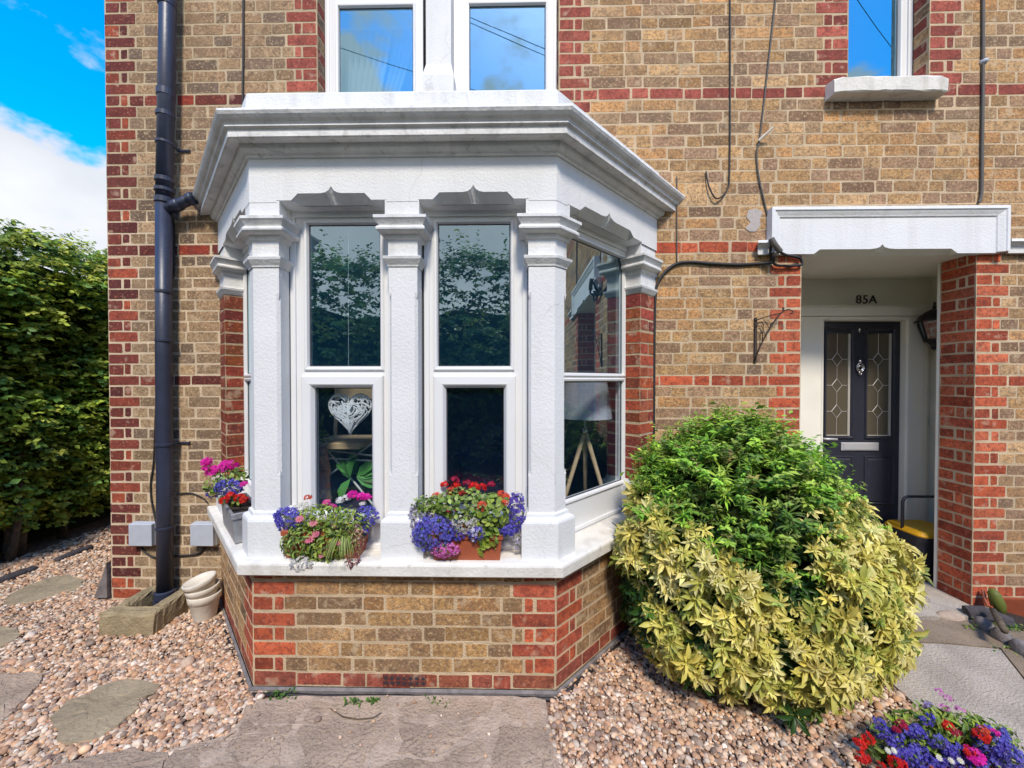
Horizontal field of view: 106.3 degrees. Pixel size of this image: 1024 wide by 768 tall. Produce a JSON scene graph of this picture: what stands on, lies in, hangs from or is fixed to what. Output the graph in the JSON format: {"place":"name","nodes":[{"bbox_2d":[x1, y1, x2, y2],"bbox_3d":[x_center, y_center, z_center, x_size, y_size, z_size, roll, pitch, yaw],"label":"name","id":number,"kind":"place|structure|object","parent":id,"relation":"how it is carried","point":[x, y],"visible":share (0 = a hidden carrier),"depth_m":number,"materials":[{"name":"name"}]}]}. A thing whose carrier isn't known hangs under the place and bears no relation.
{"place":"outdoors","nodes":[
{"label":"outdoors","id":0,"kind":"place"},
{"bbox_2d":[0,0,106,276],"label":"sky","id":1,"kind":"structure","parent":0,"point":[53,101],"materials":[{"name":"blue"}]},
{"bbox_2d":[0,504,110,552],"bbox_3d":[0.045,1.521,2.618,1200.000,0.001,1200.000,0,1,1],"label":"ground","id":2,"kind":"structure","parent":0,"point":[41,533],"depth_m":4.02,"materials":[{"name":"black soil"}]},
{"bbox_2d":[0,626,21,647],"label":"stepping stone","id":3,"kind":"object","parent":2,"relation":"on","point":[8,634],"visible":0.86,"depth_m":2.29,"materials":[{"name":"beige stone"}]},
{"bbox_2d":[2,574,85,605],"bbox_3d":[-3.396,1.511,2.777,0.432,0.058,0.377,0,1,20],"label":"stepping stone","id":4,"kind":"object","parent":2,"relation":"on","point":[45,588],"visible":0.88,"depth_m":2.78,"materials":[{"name":"beige stone"}]},
{"bbox_2d":[0,218,110,562],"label":"hedge","id":5,"kind":"object","parent":2,"relation":"on","point":[54,413],"visible":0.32,"depth_m":3.48,"materials":[{"name":"green plant"}]},
{"bbox_2d":[104,0,1023,696],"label":"brick house","id":6,"kind":"structure","parent":2,"relation":"on","point":[490,184],"depth_m":2.54,"materials":[{"name":"brick"}]},
{"bbox_2d":[129,521,155,545],"bbox_3d":[-2.520,1.025,2.627,0.161,0.159,0.051,0,1,1],"label":"junction box","id":7,"kind":"object","parent":6,"relation":"attached to","point":[142,533],"visible":0.82,"depth_m":2.60,"materials":[{"name":"grey plastic"}]},
{"bbox_2d":[150,414,155,523],"bbox_3d":[-2.449,0.254,2.626,0.088,1.838,0.033,0,1,1],"label":"cable","id":8,"kind":"object","parent":6,"relation":"attached to","point":[152,473],"visible":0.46,"depth_m":2.64,"materials":[{"name":"plastic"}]},
{"bbox_2d":[140,546,205,558],"bbox_3d":[-2.337,1.160,2.645,0.457,0.087,0.013,0,1,1],"label":"cable","id":9,"kind":"object","parent":6,"relation":"attached to","point":[151,556],"visible":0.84,"depth_m":2.64,"materials":[{"name":"plastic"}]},
{"bbox_2d":[173,217,174,278],"bbox_3d":[-2.308,-0.933,2.611,0.018,0.440,0.035,0,1,1],"label":"cable","id":10,"kind":"object","parent":6,"relation":"attached to","point":[173,248],"visible":0.58,"depth_m":2.62,"materials":[{"name":"rubber"}]},
{"bbox_2d":[152,0,198,605],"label":"downpipe","id":11,"kind":"object","parent":6,"relation":"attached to","point":[167,206],"visible":0.97,"depth_m":2.53,"materials":[{"name":"paint"}]},
{"bbox_2d":[176,492,207,502],"bbox_3d":[-2.197,0.781,2.638,0.217,0.074,0.009,0,1,1],"label":"cable","id":12,"kind":"object","parent":6,"relation":"attached to","point":[204,499],"visible":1,"depth_m":2.63,"materials":[{"name":"plastic"}]},
{"bbox_2d":[190,521,218,545],"bbox_3d":[-2.097,1.022,2.620,0.160,0.158,0.051,0,1,1],"label":"junction box","id":13,"kind":"object","parent":6,"relation":"attached to","point":[203,533],"visible":0.83,"depth_m":2.60,"materials":[{"name":"grey plastic"}]},
{"bbox_2d":[200,456,250,543],"bbox_3d":[-1.578,0.625,2.144,0.233,0.426,0.427,-1,1,-44],"label":"flower trough","id":14,"kind":"object","parent":6,"relation":"on","point":[235,505],"visible":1,"depth_m":2.14,"materials":[{"name":"metal"}]},
{"bbox_2d":[241,0,243,106],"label":"cable","id":15,"kind":"object","parent":6,"relation":"attached to","point":[242,97],"visible":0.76,"depth_m":2.59,"materials":[{"name":"rubber"}]},
{"bbox_2d":[242,245,251,496],"bbox_3d":[-1.515,-0.029,2.320,0.642,1.718,0.642,0,1,1],"label":"window","id":16,"kind":"structure","parent":6,"relation":"in","point":[246,276],"depth_m":2.55,"materials":[{"name":"plastic"}]},
{"bbox_2d":[319,446,331,507],"bbox_3d":[-1.074,0.597,2.176,0.104,0.480,0.104,0,1,1],"label":"floor vase","id":17,"kind":"object","parent":6,"relation":"on","point":[324,478],"visible":0.52,"depth_m":2.15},
{"bbox_2d":[318,391,334,444],"bbox_3d":[-1.103,0.268,2.228,0.120,0.576,0.162,0,1,-16],"label":"trailing plant","id":18,"kind":"object","parent":17,"relation":"in","point":[323,433],"visible":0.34,"depth_m":2.23,"materials":[{"name":"green plant"}]},
{"bbox_2d":[273,490,379,570],"bbox_3d":[-0.911,0.715,1.866,0.529,0.377,0.242,0,1,1],"label":"flower trough","id":19,"kind":"object","parent":6,"relation":"on","point":[320,540],"visible":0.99,"depth_m":1.83,"materials":[{"name":"ceramic"}]},
{"bbox_2d":[289,211,389,541],"bbox_3d":[-0.876,-0.025,2.003,0.539,1.718,0.088,0,1,1],"label":"window","id":20,"kind":"structure","parent":6,"relation":"in","point":[306,379],"depth_m":1.98,"materials":[{"name":"plastic"}]},
{"bbox_2d":[319,389,371,504],"bbox_3d":[-1.005,0.351,2.388,0.351,0.746,0.372,0,1,1],"label":"wooden chair","id":21,"kind":"object","parent":6,"relation":"on","point":[336,443],"visible":0.44,"depth_m":2.30,"materials":[{"name":"brown wood"}]},
{"bbox_2d":[328,227,371,434],"bbox_3d":[-0.861,-0.286,2.037,0.234,1.116,0.056,0,1,1],"label":"heart ornament","id":22,"kind":"object","parent":6,"relation":"hanging from","point":[346,421],"visible":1,"depth_m":2.02,"materials":[{"name":"wicker"}]},
{"bbox_2d":[336,454,371,507],"bbox_3d":[-0.919,0.618,2.309,0.286,0.397,0.197,0,1,1],"label":"rubber plant","id":23,"kind":"object","parent":6,"relation":"on","point":[364,474],"visible":0.75,"depth_m":2.27,"materials":[{"name":"green plant"}]},
{"bbox_2d":[324,0,425,92],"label":"window","id":24,"kind":"structure","parent":6,"relation":"in","point":[333,9],"depth_m":2.70,"materials":[{"name":"plastic"}]},
{"bbox_2d":[407,476,525,559],"bbox_3d":[-0.217,0.655,1.869,0.577,0.382,0.199,0,1,1],"label":"flower trough","id":25,"kind":"object","parent":6,"relation":"on","point":[483,534],"visible":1,"depth_m":1.82,"materials":[{"name":"ceramic"}]},
{"bbox_2d":[448,423,502,503],"bbox_3d":[-0.141,0.729,3.387,0.920,0.740,0.650,0,1,1],"label":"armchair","id":26,"kind":"object","parent":6,"relation":"on","point":[478,460],"visible":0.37,"depth_m":3.52,"materials":[{"name":"fabric"}]},
{"bbox_2d":[423,210,527,542],"bbox_3d":[-0.185,-0.025,1.991,0.539,1.718,0.088,0,1,1],"label":"window","id":27,"kind":"structure","parent":6,"relation":"in","point":[512,378],"depth_m":1.96,"materials":[{"name":"plastic"}]},
{"bbox_2d":[453,0,556,90],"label":"window","id":28,"kind":"structure","parent":6,"relation":"in","point":[462,9],"depth_m":2.68,"materials":[{"name":"plastic"}]},
{"bbox_2d":[564,382,612,496],"bbox_3d":[0.492,0.594,2.770,0.537,1.214,0.513,0,1,1],"label":"tripod lamp","id":29,"kind":"object","parent":6,"relation":"in","point":[584,401],"visible":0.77,"depth_m":2.59,"materials":[{"name":"fabric"}]},
{"bbox_2d":[564,226,626,532],"bbox_3d":[0.463,-0.029,2.287,0.831,1.718,0.072,-1,1,-44],"label":"window","id":30,"kind":"structure","parent":6,"relation":"in","point":[595,504],"depth_m":2.41,"materials":[{"name":"plastic"}]},
{"bbox_2d":[676,176,676,261],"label":"cable","id":31,"kind":"object","parent":6,"relation":"attached to","point":[676,224],"visible":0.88,"depth_m":2.56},
{"bbox_2d":[653,255,774,438],"bbox_3d":[1.331,-0.058,2.564,0.782,1.563,0.065,0,1,5],"label":"cable","id":32,"kind":"object","parent":6,"relation":"attached to","point":[666,270],"visible":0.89,"depth_m":2.56,"materials":[{"name":"rubber"}]},
{"bbox_2d":[705,0,730,198],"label":"cable","id":33,"kind":"object","parent":6,"relation":"attached to","point":[729,106],"visible":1,"depth_m":2.54,"materials":[{"name":"rubber"}]},
{"bbox_2d":[745,208,762,231],"bbox_3d":[1.612,-1.092,2.557,0.114,0.152,0.004,0,1,1],"label":"plaster patch","id":34,"kind":"object","parent":6,"relation":"attached to","point":[753,216],"visible":1,"depth_m":2.56,"materials":[{"name":"white paint"}]},
{"bbox_2d":[756,0,775,215],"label":"cable","id":35,"kind":"object","parent":6,"relation":"attached to","point":[763,107],"visible":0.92,"depth_m":2.54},
{"bbox_2d":[758,126,773,141],"bbox_3d":[1.663,-1.636,2.515,0.089,0.072,0.020,0,1,35],"label":"cable bracket","id":36,"kind":"object","parent":6,"relation":"attached to","point":[763,136],"visible":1,"depth_m":2.51,"materials":[{"name":"white plastic"}]},
{"bbox_2d":[754,307,792,362],"bbox_3d":[1.719,-0.321,2.527,0.221,0.357,0.018,0,1,19],"label":"basket bracket","id":37,"kind":"object","parent":6,"relation":"attached to","point":[756,352],"visible":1,"depth_m":2.55,"materials":[{"name":"metal"}]},
{"bbox_2d":[768,237,782,253],"bbox_3d":[1.698,-0.892,2.473,0.089,0.105,0.041,0,1,1],"label":"cable","id":38,"kind":"object","parent":6,"relation":"attached to","point":[776,247],"visible":1,"depth_m":2.46,"materials":[{"name":"grey plastic"}]},
{"bbox_2d":[769,245,802,266],"bbox_3d":[1.797,-0.851,2.507,0.255,0.156,0.085,0,1,1],"label":"cable","id":39,"kind":"object","parent":6,"relation":"attached to","point":[786,255],"visible":0.92,"depth_m":2.53,"materials":[{"name":"rubber"}]},
{"bbox_2d":[823,322,899,525],"bbox_3d":[2.878,0.484,3.178,0.651,1.996,0.106,0,1,1],"label":"front door","id":40,"kind":"structure","parent":6,"relation":"in","point":[861,379],"depth_m":3.18,"materials":[{"name":"paint"}]},
{"bbox_2d":[856,295,876,303],"bbox_3d":[2.943,-0.703,3.188,0.171,0.069,0.007,0,1,1],"label":"house number","id":41,"kind":"object","parent":6,"relation":"attached to","point":[866,299],"visible":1,"depth_m":3.19,"materials":[{"name":"paint"}]},
{"bbox_2d":[892,0,913,75],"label":"window frame","id":42,"kind":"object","parent":6,"relation":"in","point":[902,10],"depth_m":2.64,"materials":[{"name":"plastic"}]},
{"bbox_2d":[913,302,936,349],"bbox_3d":[3.342,-0.458,3.037,0.264,0.385,0.222,0,1,1],"label":"wall lantern","id":43,"kind":"object","parent":6,"relation":"attached to","point":[929,316],"depth_m":3.03,"materials":[{"name":"black metal"}]},
{"bbox_2d":[977,0,984,202],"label":"cable","id":44,"kind":"object","parent":6,"relation":"attached to","point":[982,126],"visible":1,"depth_m":2.51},
{"bbox_2d":[979,58,988,64],"bbox_3d":[3.088,-2.109,2.514,0.044,0.044,0.044,0,1,1],"label":"cable clip","id":45,"kind":"object","parent":6,"relation":"attached to","point":[985,60],"visible":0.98,"depth_m":2.50,"materials":[{"name":"grey plastic"}]},
{"bbox_2d":[851,688,1023,767],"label":"flower bowl","id":46,"kind":"object","parent":2,"relation":"on","point":[929,742],"visible":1,"depth_m":1.46,"materials":[{"name":"ceramic"}]},
{"bbox_2d":[910,582,969,619],"bbox_3d":[2.703,1.501,2.826,1.533,0.050,0.770,0,1,1],"label":"doorstep","id":47,"kind":"object","parent":2,"relation":"on","point":[936,600],"visible":0.12,"depth_m":2.58,"materials":[{"name":"concrete"}]},
{"bbox_2d":[884,495,934,581],"bbox_3d":[3.187,1.174,2.977,0.330,0.620,0.330,0,1,1],"label":"food caddy","id":48,"kind":"object","parent":47,"relation":"on","point":[918,535],"visible":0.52,"depth_m":2.92,"materials":[{"name":"plastic"}]},
{"bbox_2d":[936,610,965,620],"bbox_3d":[2.807,1.498,2.463,0.179,0.078,0.100,0,1,1],"label":"kerb stone","id":49,"kind":"object","parent":2,"relation":"on","point":[949,615],"visible":0.71,"depth_m":2.44,"materials":[{"name":"stone"}]},
{"bbox_2d":[962,605,1023,655],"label":"bed edging","id":50,"kind":"object","parent":2,"relation":"on","point":[983,619],"visible":0.66,"depth_m":2.33,"materials":[{"name":"grey stone"}]},
{"bbox_2d":[989,608,1008,633],"bbox_3d":[2.861,1.387,2.257,0.038,0.049,0.302,1,1,43],"label":"driftwood","id":51,"kind":"object","parent":50,"relation":"on","point":[999,621],"visible":1,"depth_m":2.22,"materials":[{"name":"brown wood"}]},
{"bbox_2d":[1007,612,1023,630],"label":"garden bed","id":52,"kind":"object","parent":2,"relation":"on","point":[1018,620],"depth_m":2.43,"materials":[{"name":"soil"}]},
{"bbox_2d":[981,589,992,607],"bbox_3d":[3.110,1.405,2.508,0.047,0.093,0.089,0,1,31],"label":"broken tile","id":53,"kind":"object","parent":52,"relation":"on","point":[987,604],"visible":0.81,"depth_m":2.51,"materials":[{"name":"ceramic"}]},
{"bbox_2d":[987,588,1006,614],"bbox_3d":[3.138,1.414,2.480,0.085,0.177,0.073,0,1,1],"label":"cactus","id":54,"kind":"object","parent":52,"relation":"on","point":[997,602],"visible":0.81,"depth_m":2.46,"materials":[{"name":"green plant"}]},
{"bbox_2d":[1003,597,1023,616],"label":"terracotta edging","id":55,"kind":"object","parent":52,"relation":"on","point":[1015,605],"visible":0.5,"depth_m":2.48,"materials":[{"name":"orange ceramic"}]},
{"bbox_2d":[163,695,561,767],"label":"paving bed","id":56,"kind":"object","parent":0,"point":[386,750],"visible":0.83,"depth_m":1.66,"materials":[{"name":"concrete"}]},
{"bbox_2d":[164,731,235,767],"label":"paving slab","id":57,"kind":"structure","parent":56,"relation":"on","point":[176,759],"depth_m":1.55,"materials":[{"name":"stone"}]},
{"bbox_2d":[203,761,283,767],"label":"paving slab","id":58,"kind":"structure","parent":56,"relation":"on","point":[223,764],"depth_m":1.51,"materials":[{"name":"stone"}]},
{"bbox_2d":[225,701,304,764],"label":"paving slab","id":59,"kind":"structure","parent":56,"relation":"on","point":[252,749],"depth_m":1.65,"materials":[{"name":"stone"}]},
{"bbox_2d":[265,686,296,701],"bbox_3d":[-1.104,1.494,1.835,0.151,0.040,0.083,0,1,-15],"label":"weed","id":60,"kind":"object","parent":56,"relation":"on","point":[281,694],"visible":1,"depth_m":1.84,"materials":[{"name":"green plant"}]},
{"bbox_2d":[295,700,394,767],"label":"paving slab","id":61,"kind":"structure","parent":56,"relation":"on","point":[323,745],"depth_m":1.65,"materials":[{"name":"stone"}]},
{"bbox_2d":[330,708,380,719],"bbox_3d":[-0.715,1.490,1.731,0.246,0.008,0.045,0,1,6],"label":"twig","id":62,"kind":"object","parent":61,"relation":"on","point":[354,718],"visible":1,"depth_m":1.71,"materials":[{"name":"brown plant"}]},
{"bbox_2d":[343,696,368,707],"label":"weed","id":63,"kind":"object","parent":56,"relation":"on","point":[354,700],"visible":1,"depth_m":1.80,"materials":[{"name":"green plant"}]},
{"bbox_2d":[367,696,380,705],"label":"weed","id":64,"kind":"object","parent":56,"relation":"on","point":[372,699],"visible":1,"depth_m":1.81,"materials":[{"name":"green plant"}]},
{"bbox_2d":[379,738,487,767],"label":"paving slab","id":65,"kind":"structure","parent":56,"relation":"on","point":[474,749],"depth_m":1.53,"materials":[{"name":"stone"}]},
{"bbox_2d":[425,694,450,706],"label":"weed","id":66,"kind":"object","parent":56,"relation":"on","point":[439,700],"visible":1,"depth_m":1.81,"materials":[{"name":"green plant"}]},
{"bbox_2d":[398,700,493,757],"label":"paving slab","id":67,"kind":"structure","parent":56,"relation":"on","point":[422,744],"depth_m":1.69,"materials":[{"name":"sandstone"}]},
{"bbox_2d":[491,701,556,767],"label":"paving slab","id":68,"kind":"structure","parent":56,"relation":"on","point":[513,747],"depth_m":1.60,"materials":[{"name":"stone"}]},
{"bbox_2d":[0,516,937,767],"bbox_3d":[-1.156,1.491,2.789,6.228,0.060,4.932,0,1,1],"label":"gravel","id":69,"kind":"structure","parent":0,"point":[173,677],"depth_m":1.81,"materials":[{"name":"beige gravel"}]},
{"bbox_2d":[0,565,37,584],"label":"edging timber","id":70,"kind":"object","parent":69,"relation":"on","point":[13,575],"visible":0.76,"depth_m":2.97,"materials":[{"name":"grey wood"}]},
{"bbox_2d":[0,671,45,721],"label":"stepping stone","id":71,"kind":"object","parent":69,"relation":"on","point":[16,689],"visible":0.85,"depth_m":1.89,"materials":[{"name":"stone"}]},
{"bbox_2d":[53,545,92,561],"bbox_3d":[-3.828,1.481,3.359,0.064,0.064,0.285,0,1,1],"label":"edging timber","id":72,"kind":"object","parent":69,"relation":"on","point":[73,553],"visible":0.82,"depth_m":3.34,"materials":[{"name":"grey wood"}]},
{"bbox_2d":[94,561,111,597],"bbox_3d":[-2.839,1.353,2.661,0.093,0.246,0.030,0,1,1],"label":"leaning slate","id":73,"kind":"object","parent":69,"relation":"on","point":[103,589],"visible":1,"depth_m":2.65,"materials":[{"name":"grey stone"}]},
{"bbox_2d":[49,679,160,745],"bbox_3d":[-1.919,1.521,1.775,0.377,0.056,0.347,0,1,1],"label":"stepping stone","id":74,"kind":"object","parent":69,"relation":"on","point":[99,711],"visible":0.87,"depth_m":1.76,"materials":[{"name":"beige stone"}]},
{"bbox_2d":[51,747,168,767],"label":"stepping stone","id":75,"kind":"object","parent":69,"relation":"on","point":[132,757],"visible":0.97,"depth_m":1.53,"materials":[{"name":"stone"}]},
{"bbox_2d":[98,585,189,636],"bbox_3d":[-2.315,1.456,2.463,0.349,0.179,0.338,0,1,1],"label":"gully surround","id":76,"kind":"object","parent":69,"relation":"on","point":[137,613],"visible":0.81,"depth_m":2.33,"materials":[{"name":"stone"}]},
{"bbox_2d":[186,586,221,621],"bbox_3d":[-1.980,1.424,2.475,0.181,0.165,0.181,0,1,1],"label":"plant pot","id":77,"kind":"object","parent":69,"relation":"on","point":[204,609],"visible":0.71,"depth_m":2.42,"materials":[{"name":"beige ceramic"}]},
{"bbox_2d":[184,578,219,599],"bbox_3d":[-1.986,1.355,2.465,0.180,0.136,0.180,0,1,1],"label":"plant pot","id":78,"kind":"object","parent":77,"relation":"on","point":[210,591],"visible":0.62,"depth_m":2.41,"materials":[{"name":"beige ceramic"}]},
{"bbox_2d":[181,571,216,592],"bbox_3d":[-1.995,1.301,2.452,0.178,0.150,0.179,0,1,1],"label":"plant pot","id":79,"kind":"object","parent":78,"relation":"on","point":[202,582],"visible":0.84,"depth_m":2.45,"materials":[{"name":"beige ceramic"}]},
{"bbox_2d":[217,606,630,701],"bbox_3d":[-0.526,1.507,2.240,3.078,0.025,0.788,0,1,1],"label":"cable","id":80,"kind":"object","parent":69,"relation":"on","point":[547,699],"visible":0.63,"depth_m":1.86,"materials":[{"name":"plastic"}]},
{"bbox_2d":[620,400,892,607],"bbox_3d":[1.220,0.700,2.040,1.122,1.231,1.131,0,1,33],"label":"green shrub","id":81,"kind":"object","parent":69,"relation":"on","point":[733,484],"visible":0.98,"depth_m":1.79,"materials":[{"name":"green plant"}]},
{"bbox_2d":[608,467,933,736],"bbox_3d":[1.290,0.964,2.062,1.548,1.123,1.155,0,1,1],"label":"choisya shrub","id":82,"kind":"object","parent":69,"relation":"on","point":[846,632],"visible":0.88,"depth_m":1.64,"materials":[{"name":"yellow plant"}]},
{"bbox_2d":[893,643,1023,764],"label":"path","id":83,"kind":"structure","parent":0,"point":[986,683],"depth_m":1.92,"materials":[{"name":"concrete"}]},
{"bbox_2d":[914,620,1023,678],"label":"path edge","id":84,"kind":"object","parent":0,"point":[949,632],"visible":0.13,"depth_m":2.27,"materials":[{"name":"concrete"}]},
{"bbox_2d":[963,623,980,630],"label":"weed","id":85,"kind":"object","parent":84,"relation":"on","point":[970,625],"visible":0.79,"depth_m":2.34,"materials":[{"name":"green plant"}]},
{"bbox_2d":[990,642,1017,654],"bbox_3d":[2.785,1.488,2.161,0.178,0.036,0.091,0,1,1],"label":"weed","id":86,"kind":"object","parent":84,"relation":"on","point":[1004,647],"visible":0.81,"depth_m":2.16,"materials":[{"name":"green plant"}]},
{"bbox_2d":[994,623,1022,631],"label":"weed","id":87,"kind":"object","parent":84,"relation":"on","point":[1016,628],"visible":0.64,"depth_m":2.33,"materials":[{"name":"green plant"}]}
]}

